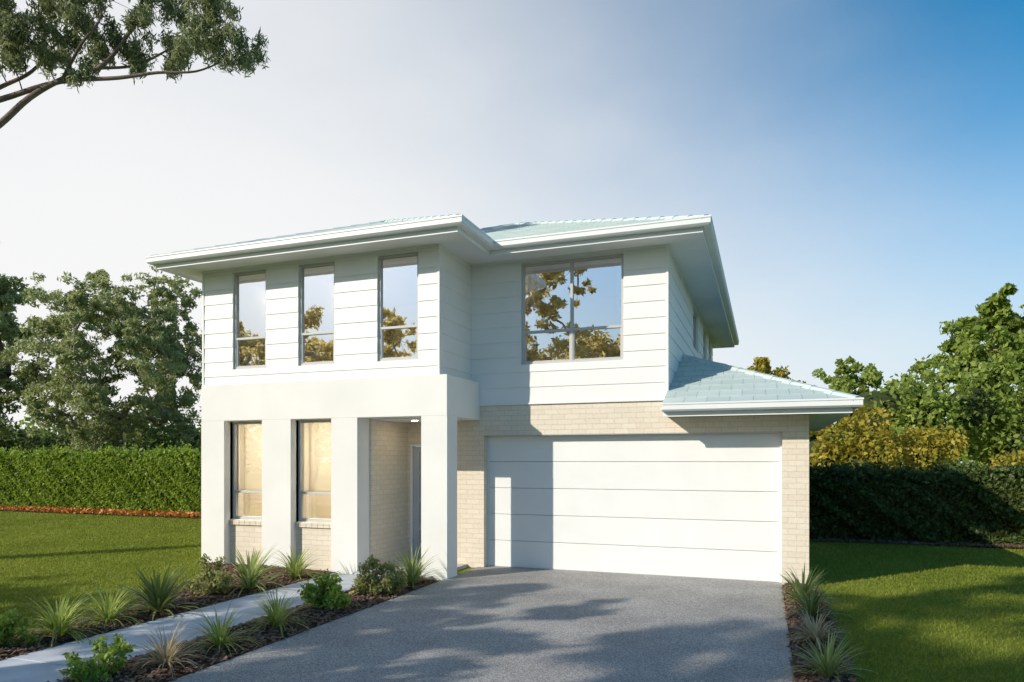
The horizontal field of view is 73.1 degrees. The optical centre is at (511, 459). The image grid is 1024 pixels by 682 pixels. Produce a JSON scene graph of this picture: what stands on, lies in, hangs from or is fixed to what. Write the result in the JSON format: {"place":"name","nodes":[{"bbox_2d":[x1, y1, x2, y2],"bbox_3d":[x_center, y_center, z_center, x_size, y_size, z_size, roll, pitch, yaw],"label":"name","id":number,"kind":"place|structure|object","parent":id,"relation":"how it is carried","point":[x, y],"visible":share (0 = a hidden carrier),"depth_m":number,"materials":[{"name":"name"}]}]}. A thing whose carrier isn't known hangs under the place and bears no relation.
{"place":"outdoors","nodes":[
{"label":"outdoors","id":0,"kind":"place"},
{"bbox_2d":[0,573,383,681],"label":"garden path","id":1,"kind":"structure","parent":0,"point":[46,665],"depth_m":7.44,"materials":[{"name":"concrete"}]},
{"bbox_2d":[169,566,794,681],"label":"driveway","id":2,"kind":"structure","parent":0,"point":[495,624],"depth_m":7.35,"materials":[{"name":"concrete"}]},
{"bbox_2d":[0,464,1023,681],"bbox_3d":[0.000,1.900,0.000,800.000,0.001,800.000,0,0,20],"label":"ground","id":3,"kind":"structure","parent":0,"point":[899,676],"depth_m":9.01,"materials":[{"name":"green plant"}]},
{"bbox_2d":[0,274,45,435],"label":"gum tree","id":4,"kind":"object","parent":3,"relation":"on","point":[10,296],"visible":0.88,"depth_m":36.41,"materials":[{"name":"green plant"}]},
{"bbox_2d":[0,437,200,512],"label":"hedge","id":5,"kind":"object","parent":3,"relation":"on","point":[160,479],"visible":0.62,"depth_m":24.47,"materials":[{"name":"green plant"}]},
{"bbox_2d":[0,404,200,455],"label":"background shrubs","id":6,"kind":"object","parent":3,"relation":"on","point":[150,442],"visible":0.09,"depth_m":38.47,"materials":[{"name":"green plant"}]},
{"bbox_2d":[0,505,200,517],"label":"garden bed","id":7,"kind":"object","parent":3,"relation":"on","point":[105,514],"visible":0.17,"depth_m":23.44,"materials":[{"name":"orange plant"}]},
{"bbox_2d":[0,266,201,454],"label":"gum tree","id":8,"kind":"object","parent":3,"relation":"on","point":[175,363],"visible":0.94,"depth_m":33.31,"materials":[{"name":"green plant"}]},
{"bbox_2d":[0,0,269,128],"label":"gum tree","id":9,"kind":"object","parent":3,"relation":"on","point":[15,37],"visible":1,"depth_m":11.97,"materials":[{"name":"green plant"}]},
{"bbox_2d":[0,562,337,660],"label":"garden bed","id":10,"kind":"object","parent":3,"relation":"on","point":[15,649],"visible":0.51,"depth_m":8.50,"materials":[{"name":"brown soil"}]},
{"bbox_2d":[0,608,38,646],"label":"shrub","id":11,"kind":"object","parent":10,"relation":"on","point":[9,627],"visible":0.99,"depth_m":6.89,"materials":[{"name":"green plant"}]},
{"bbox_2d":[3,585,120,647],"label":"ornamental grass","id":12,"kind":"object","parent":10,"relation":"on","point":[57,623],"depth_m":7.27,"materials":[{"name":"green plant"}]},
{"bbox_2d":[61,583,151,630],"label":"ornamental grass","id":13,"kind":"object","parent":10,"relation":"on","point":[110,613],"depth_m":7.89,"materials":[{"name":"green plant"}]},
{"bbox_2d":[103,563,213,620],"bbox_3d":[-4.334,1.557,8.468,1.207,0.645,1.272,0,0,20],"label":"agave plant","id":14,"kind":"object","parent":10,"relation":"on","point":[158,599],"visible":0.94,"depth_m":8.40,"materials":[{"name":"green plant"}]},
{"bbox_2d":[184,553,233,595],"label":"shrub","id":15,"kind":"object","parent":10,"relation":"on","point":[208,580],"visible":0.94,"depth_m":9.47,"materials":[{"name":"green plant"}]},
{"bbox_2d":[212,542,298,598],"bbox_3d":[-3.764,1.508,9.920,1.338,0.744,1.384,0,0,20],"label":"flax plant","id":16,"kind":"object","parent":10,"relation":"on","point":[251,575],"visible":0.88,"depth_m":9.88,"materials":[{"name":"green plant"}]},
{"bbox_2d":[261,548,327,581],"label":"flax plant","id":17,"kind":"object","parent":10,"relation":"on","point":[293,569],"visible":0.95,"depth_m":10.89,"materials":[{"name":"green plant"}]},
{"bbox_2d":[47,576,437,681],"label":"garden bed","id":18,"kind":"object","parent":3,"relation":"on","point":[268,634],"visible":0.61,"depth_m":7.11,"materials":[{"name":"brown soil"}]},
{"bbox_2d":[59,633,136,681],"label":"shrub","id":19,"kind":"object","parent":18,"relation":"on","point":[87,670],"visible":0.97,"depth_m":5.92,"materials":[{"name":"green plant"}]},
{"bbox_2d":[119,618,211,680],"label":"dry grass tuft","id":20,"kind":"object","parent":18,"relation":"on","point":[166,653],"visible":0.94,"depth_m":6.23,"materials":[{"name":"beige plant"}]},
{"bbox_2d":[178,599,266,657],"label":"ornamental grass","id":21,"kind":"object","parent":18,"relation":"on","point":[218,636],"depth_m":6.88,"materials":[{"name":"green plant"}]},
{"bbox_2d":[234,583,314,637],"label":"ornamental grass","id":22,"kind":"object","parent":18,"relation":"on","point":[276,616],"depth_m":7.66,"materials":[{"name":"green plant"}]},
{"bbox_2d":[297,568,351,609],"bbox_3d":[-2.329,1.622,8.589,0.609,0.565,0.551,0,0,-27],"label":"shrub","id":23,"kind":"object","parent":18,"relation":"on","point":[326,593],"visible":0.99,"depth_m":8.51,"materials":[{"name":"green plant"}]},
{"bbox_2d":[349,554,407,595],"bbox_3d":[-1.828,1.602,9.638,0.817,0.585,0.684,0,0,-1],"label":"shrub","id":24,"kind":"object","parent":18,"relation":"on","point":[393,581],"visible":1,"depth_m":9.56,"materials":[{"name":"green plant"}]},
{"bbox_2d":[378,539,450,589],"bbox_3d":[-1.509,1.554,10.389,1.256,0.652,1.273,0,0,20],"label":"flax plant","id":25,"kind":"object","parent":18,"relation":"on","point":[412,574],"visible":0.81,"depth_m":10.37,"materials":[{"name":"green plant"}]},
{"bbox_2d":[201,415,456,579],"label":"render columns","id":26,"kind":"structure","parent":3,"relation":"on","point":[349,495],"depth_m":11.60,"materials":[{"name":"white paint"}]},
{"bbox_2d":[233,422,261,519],"bbox_3d":[-4.686,0.198,12.471,0.833,1.765,0.070,0,0,20],"label":"window frame","id":27,"kind":"object","parent":26,"relation":"attached to","point":[235,490],"visible":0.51,"depth_m":12.57,"materials":[{"name":"metal"}]},
{"bbox_2d":[298,420,330,521],"bbox_3d":[-3.340,0.198,11.977,0.822,1.765,0.070,0,0,20],"label":"window frame","id":28,"kind":"object","parent":26,"relation":"attached to","point":[300,471],"visible":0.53,"depth_m":12.08,"materials":[{"name":"metal"}]},
{"bbox_2d":[239,423,330,517],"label":"curtains","id":29,"kind":"object","parent":28,"relation":"hanging from","point":[317,457],"visible":0.18,"depth_m":12.34,"materials":[{"name":"fabric"}]},
{"bbox_2d":[201,374,479,423],"bbox_3d":[-3.103,-1.024,12.347,4.930,0.652,1.347,0,0,20],"label":"render band","id":30,"kind":"object","parent":26,"relation":"on","point":[417,396],"visible":0.86,"depth_m":11.60,"materials":[{"name":"white paint"}]},
{"bbox_2d":[372,418,463,422],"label":"porch ceiling","id":31,"kind":"structure","parent":26,"relation":"attached to","point":[408,420],"depth_m":12.00,"materials":[{"name":"white paint"}]},
{"bbox_2d":[304,424,420,518],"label":"interior rooms","id":32,"kind":"object","parent":3,"relation":"on","point":[323,506],"depth_m":14.92,"materials":[{"name":"paint"}]},
{"bbox_2d":[352,558,466,578],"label":"porch slab","id":33,"kind":"structure","parent":3,"relation":"on","point":[460,566],"depth_m":12.03,"materials":[{"name":"concrete"}]},
{"bbox_2d":[2,416,987,468],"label":"distant tree line","id":34,"kind":"object","parent":3,"relation":"on","point":[966,458],"visible":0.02,"depth_m":76.25,"materials":[{"name":"green plant"}]},
{"bbox_2d":[230,401,808,585],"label":"brick walls","id":35,"kind":"structure","parent":3,"relation":"on","point":[389,486],"depth_m":11.91,"materials":[{"name":"beige brick"}]},
{"bbox_2d":[229,519,330,527],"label":"brick sills","id":36,"kind":"structure","parent":35,"relation":"on","point":[310,524],"depth_m":11.99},
{"bbox_2d":[410,444,420,557],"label":"entry door frame","id":37,"kind":"object","parent":35,"relation":"attached to","point":[411,491],"visible":0.38,"depth_m":12.91,"materials":[{"name":"white wood"}]},
{"bbox_2d":[413,447,420,557],"bbox_3d":[-1.456,0.792,12.788,0.830,2.075,0.110,0,0,20],"label":"entry door","id":38,"kind":"structure","parent":37,"relation":"in","point":[416,497],"depth_m":12.91,"materials":[{"name":"paint"}]},
{"bbox_2d":[233,251,710,369],"bbox_3d":[0.141,-2.200,16.527,8.183,2.460,11.270,0,0,20],"label":"window frame","id":39,"kind":"object","parent":35,"relation":"on","point":[378,307],"visible":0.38,"depth_m":11.93,"materials":[{"name":"grey metal"}]},
{"bbox_2d":[234,270,265,368],"bbox_3d":[-4.647,-2.490,12.350,0.730,1.740,0.070,0,0,20],"label":"window frame","id":40,"kind":"object","parent":39,"relation":"attached to","point":[236,349],"visible":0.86,"depth_m":12.43,"materials":[{"name":"metal"}]},
{"bbox_2d":[238,273,265,365],"bbox_3d":[-4.645,-2.490,12.355,0.690,1.700,0.001,0,0,20],"label":"window glass","id":41,"kind":"object","parent":40,"relation":"attached to","point":[251,305],"visible":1,"depth_m":12.35,"materials":[{"name":"clear glass"}]},
{"bbox_2d":[300,262,334,365],"bbox_3d":[-3.318,-2.490,11.863,0.740,1.740,0.070,0,0,20],"label":"window frame","id":42,"kind":"object","parent":39,"relation":"attached to","point":[302,362],"visible":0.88,"depth_m":11.92,"materials":[{"name":"metal"}]},
{"bbox_2d":[303,265,333,361],"bbox_3d":[-3.317,-2.490,11.868,0.700,1.700,0.001,0,0,20],"label":"window glass","id":43,"kind":"object","parent":42,"relation":"attached to","point":[318,299],"visible":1,"depth_m":11.87,"materials":[{"name":"clear glass"}]},
{"bbox_2d":[379,252,418,360],"bbox_3d":[-1.839,-2.490,11.320,0.760,1.740,0.070,0,0,20],"label":"window frame","id":44,"kind":"object","parent":39,"relation":"attached to","point":[381,329],"visible":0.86,"depth_m":11.37,"materials":[{"name":"metal"}]},
{"bbox_2d":[382,255,416,357],"bbox_3d":[-1.837,-2.490,11.325,0.720,1.700,0.001,0,0,20],"label":"window glass","id":45,"kind":"object","parent":44,"relation":"attached to","point":[399,291],"visible":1,"depth_m":11.33,"materials":[{"name":"clear glass"}]},
{"bbox_2d":[202,244,668,405],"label":"corner trim","id":46,"kind":"structure","parent":39,"relation":"attached to","point":[551,257],"depth_m":11.23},
{"bbox_2d":[204,245,712,403],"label":"weatherboards","id":47,"kind":"object","parent":39,"relation":"attached to","point":[481,325],"visible":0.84,"depth_m":11.66,"materials":[{"name":"white wood"}]},
{"bbox_2d":[166,232,844,429],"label":"eave soffits","id":48,"kind":"object","parent":39,"relation":"on","point":[689,253],"visible":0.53,"depth_m":11.66,"materials":[{"name":"paint"}]},
{"bbox_2d":[145,214,738,347],"bbox_3d":[0.196,-3.480,16.507,9.516,0.200,12.726,0,0,20],"label":"gutter and fascia","id":49,"kind":"object","parent":48,"relation":"on","point":[479,238],"visible":0.83,"depth_m":10.93,"materials":[{"name":"white metal"}]},
{"bbox_2d":[150,214,860,397],"bbox_3d":[1.139,-3.187,16.161,11.532,4.738,12.732,0,0,20],"label":"ridge capping","id":50,"kind":"object","parent":39,"relation":"attached to","point":[793,382],"visible":0.3,"depth_m":11.83,"materials":[{"name":"tile"}]},
{"bbox_2d":[234,218,677,244],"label":"roof tiles","id":51,"kind":"object","parent":50,"relation":"attached to","point":[510,231],"visible":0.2,"depth_m":12.50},
{"bbox_2d":[522,254,623,364],"bbox_3d":[1.010,-2.500,11.628,1.770,1.740,0.070,0,0,20],"label":"wide window frame","id":52,"kind":"object","parent":39,"relation":"attached to","point":[571,330],"visible":1,"depth_m":11.60,"materials":[{"name":"grey metal"}]},
{"bbox_2d":[525,257,620,360],"bbox_3d":[1.012,-2.500,11.633,1.730,1.700,0.001,0,0,20],"label":"wide window glass","id":53,"kind":"object","parent":52,"relation":"in","point":[596,292],"visible":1,"depth_m":11.61,"materials":[{"name":"clear glass"}]},
{"bbox_2d":[693,311,695,349],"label":"side window frame","id":54,"kind":"object","parent":39,"relation":"attached to","point":[694,315],"visible":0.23,"depth_m":15.97,"materials":[{"name":"metal"}]},
{"bbox_2d":[703,332,704,358],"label":"side window frame","id":55,"kind":"object","parent":39,"relation":"attached to","point":[704,346],"visible":0.16,"depth_m":18.23,"materials":[{"name":"metal"}]},
{"bbox_2d":[484,431,781,435],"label":"garage lintel","id":56,"kind":"structure","parent":35,"relation":"attached to","point":[638,433],"depth_m":11.18,"materials":[{"name":"white metal"}]},
{"bbox_2d":[662,357,847,402],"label":"garage roof tiles","id":57,"kind":"object","parent":35,"relation":"on","point":[694,381],"visible":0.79,"depth_m":10.75,"materials":[{"name":"tile"}]},
{"bbox_2d":[662,397,863,430],"bbox_3d":[4.705,-0.755,13.117,2.735,0.200,6.786,0,0,20],"label":"garage gutter and fascia","id":58,"kind":"object","parent":57,"relation":"attached to","point":[847,406],"visible":0.61,"depth_m":9.98,"materials":[{"name":"white metal"}]},
{"bbox_2d":[487,432,781,582],"bbox_3d":[1.862,0.736,11.454,4.868,2.328,0.090,0,0,20],"label":"garage door frame","id":59,"kind":"object","parent":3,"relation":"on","point":[488,499],"visible":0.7,"depth_m":11.52,"materials":[{"name":"white metal"}]},
{"bbox_2d":[490,434,779,581],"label":"garage door panels","id":60,"kind":"object","parent":59,"relation":"in","point":[718,474],"visible":0.99,"depth_m":11.34,"materials":[{"name":"white metal"}]},
{"bbox_2d":[747,357,825,441],"bbox_3d":[12.464,-1.449,34.061,5.840,6.970,7.015,0,0,20],"label":"golden tree","id":61,"kind":"object","parent":3,"relation":"on","point":[761,364],"visible":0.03,"depth_m":32.82,"materials":[{"name":"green plant"}]},
{"bbox_2d":[781,581,859,681],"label":"garden bed","id":62,"kind":"object","parent":3,"relation":"on","point":[805,676],"visible":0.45,"depth_m":6.83,"materials":[{"name":"brown soil"}]},
{"bbox_2d":[761,564,850,609],"bbox_3d":[3.807,1.615,8.965,1.186,0.530,1.082,0,0,20],"label":"flax plant","id":63,"kind":"object","parent":62,"relation":"on","point":[807,587],"visible":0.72,"depth_m":8.96,"materials":[{"name":"green plant"}]},
{"bbox_2d":[779,582,851,620],"bbox_3d":[3.549,1.663,8.148,0.889,0.434,0.969,0,0,20],"label":"flax plant","id":64,"kind":"object","parent":62,"relation":"on","point":[811,607],"visible":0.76,"depth_m":8.13,"materials":[{"name":"green plant"}]},
{"bbox_2d":[777,607,854,647],"bbox_3d":[3.115,1.693,7.069,0.795,0.374,0.789,0,0,20],"label":"dry grass tuft","id":65,"kind":"object","parent":62,"relation":"on","point":[812,629],"visible":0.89,"depth_m":7.06,"materials":[{"name":"green plant"}]},
{"bbox_2d":[782,627,877,681],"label":"flax plant","id":66,"kind":"object","parent":62,"relation":"on","point":[827,663],"visible":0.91,"depth_m":5.93,"materials":[{"name":"green plant"}]},
{"bbox_2d":[811,355,920,458],"bbox_3d":[17.674,-1.641,34.239,5.268,7.172,4.425,0,0,20],"label":"ash tree","id":67,"kind":"object","parent":3,"relation":"on","point":[871,374],"visible":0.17,"depth_m":33.85,"materials":[{"name":"green plant"}]},
{"bbox_2d":[809,399,1023,471],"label":"golden shrubs","id":68,"kind":"object","parent":3,"relation":"on","point":[861,449],"visible":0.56,"depth_m":25.19,"materials":[{"name":"yellow plant"}]},
{"bbox_2d":[809,537,1023,547],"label":"garden bed","id":69,"kind":"object","parent":3,"relation":"on","point":[889,541],"visible":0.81,"depth_m":15.42,"materials":[{"name":"brown soil"}]},
{"bbox_2d":[809,452,1023,544],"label":"hedge","id":70,"kind":"object","parent":69,"relation":"in","point":[957,503],"visible":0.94,"depth_m":15.77,"materials":[{"name":"green plant"}]},
{"bbox_2d":[809,347,1023,468],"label":"background shrubs","id":71,"kind":"object","parent":3,"relation":"on","point":[968,409],"visible":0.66,"depth_m":29.67,"materials":[{"name":"green plant"}]},
{"bbox_2d":[910,282,1023,464],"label":"oak tree","id":72,"kind":"object","parent":3,"relation":"on","point":[998,321],"visible":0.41,"depth_m":32.91,"materials":[{"name":"green plant"}]},
{"bbox_2d":[0,0,1023,462],"label":"sky","id":73,"kind":"structure","parent":0,"point":[857,166],"materials":[{"name":"blue"}]}
]}

